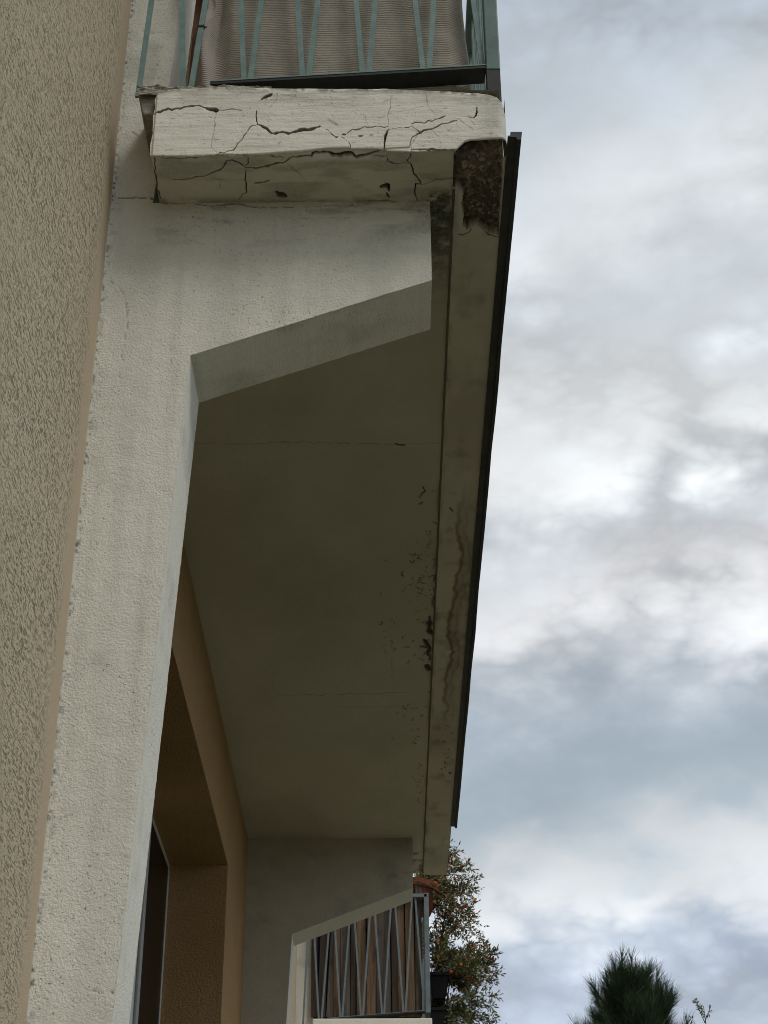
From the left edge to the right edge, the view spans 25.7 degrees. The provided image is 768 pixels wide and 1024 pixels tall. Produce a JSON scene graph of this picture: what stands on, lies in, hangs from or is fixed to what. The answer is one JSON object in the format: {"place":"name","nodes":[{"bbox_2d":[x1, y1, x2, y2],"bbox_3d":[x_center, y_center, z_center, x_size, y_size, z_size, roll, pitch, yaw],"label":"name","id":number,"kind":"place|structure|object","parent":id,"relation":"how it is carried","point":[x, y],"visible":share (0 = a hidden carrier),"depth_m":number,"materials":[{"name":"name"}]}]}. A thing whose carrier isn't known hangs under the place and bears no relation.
{"place":"outdoors","nodes":[
{"label":"outdoors","id":0,"kind":"place"},
{"bbox_2d":[413,0,767,1023],"label":"sky","id":1,"kind":"structure","parent":0,"point":[614,783],"materials":[{"name":"grey"}]},
{"label":"ground","id":2,"kind":"structure","parent":0,"visible":0},
{"bbox_2d":[0,0,521,1023],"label":"apartment building","id":3,"kind":"structure","parent":2,"relation":"on","point":[250,346],"depth_m":4.44,"materials":[{"name":"beige paint"}]},
{"bbox_2d":[129,815,169,1023],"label":"balcony door","id":4,"kind":"structure","parent":3,"relation":"in","point":[148,977],"depth_m":7.08,"materials":[{"name":"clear glass"}]},
{"bbox_2d":[188,0,202,85],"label":"wooden post","id":5,"kind":"object","parent":3,"relation":"on","point":[198,6],"visible":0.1,"depth_m":4.78,"materials":[{"name":"brown wood"}]},
{"bbox_2d":[135,0,501,102],"bbox_3d":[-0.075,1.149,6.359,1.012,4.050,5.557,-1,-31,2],"label":"balcony railing","id":6,"kind":"object","parent":3,"relation":"attached to","point":[481,71],"visible":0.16,"depth_m":4.58,"materials":[{"name":"metal"}]},
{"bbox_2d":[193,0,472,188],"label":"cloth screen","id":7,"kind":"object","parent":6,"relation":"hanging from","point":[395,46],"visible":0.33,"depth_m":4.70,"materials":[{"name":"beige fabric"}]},
{"bbox_2d":[302,893,430,1023],"bbox_3d":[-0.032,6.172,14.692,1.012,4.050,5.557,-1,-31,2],"label":"balcony railing","id":8,"kind":"object","parent":3,"relation":"attached to","point":[425,1011],"visible":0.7,"depth_m":13.07,"materials":[{"name":"metal"}]},
{"bbox_2d":[311,884,421,1018],"bbox_3d":[-0.135,3.439,13.216,0.877,1.057,0.082,0,-31,0],"label":"plank screen","id":9,"kind":"object","parent":8,"relation":"attached to","point":[372,1001],"visible":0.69,"depth_m":13.12,"materials":[{"name":"brown wood"}]},
{"bbox_2d":[413,877,442,917],"bbox_3d":[0.300,3.108,13.529,0.320,0.240,0.320,11,-30,7],"label":"terracotta pot","id":10,"kind":"object","parent":8,"relation":"on","point":[425,889],"visible":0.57,"depth_m":13.44,"materials":[{"name":"ceramic"}]},
{"bbox_2d":[414,839,488,948],"bbox_3d":[0.527,3.104,13.645,0.672,0.982,0.677,0,-31,0],"label":"potted shrub","id":11,"kind":"object","parent":10,"relation":"in","point":[448,892],"visible":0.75,"depth_m":13.50,"materials":[{"name":"green plant"}]},
{"bbox_2d":[431,1007,447,1023],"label":"window box","id":12,"kind":"object","parent":8,"relation":"attached to","point":[437,1015],"visible":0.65,"depth_m":13.00,"materials":[{"name":"grey plastic"}]},
{"bbox_2d":[433,985,506,1023],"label":"trailing plant","id":13,"kind":"object","parent":12,"relation":"in","point":[460,1007],"visible":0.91,"depth_m":13.05,"materials":[{"name":"green plant"}]},
{"bbox_2d":[430,972,450,1006],"bbox_3d":[0.426,3.828,13.322,0.194,0.228,0.636,0,-31,0],"label":"window box","id":14,"kind":"object","parent":8,"relation":"attached to","point":[439,987],"visible":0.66,"depth_m":13.08,"materials":[{"name":"black plastic"}]},
{"bbox_2d":[422,914,505,992],"bbox_3d":[0.617,3.492,13.422,0.710,0.746,0.670,0,-31,0],"label":"flowering plant","id":15,"kind":"object","parent":14,"relation":"in","point":[461,968],"visible":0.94,"depth_m":13.27,"materials":[{"name":"green plant"}]},
{"bbox_2d":[566,940,693,1023],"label":"pine tree","id":16,"kind":"object","parent":2,"relation":"on","point":[627,996],"visible":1,"depth_m":12.79,"materials":[{"name":"green plant"}]},
{"bbox_2d":[689,998,711,1023],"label":"young tree","id":17,"kind":"object","parent":2,"relation":"on","point":[699,1006],"visible":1,"depth_m":14.80,"materials":[{"name":"green plant"}]}
]}

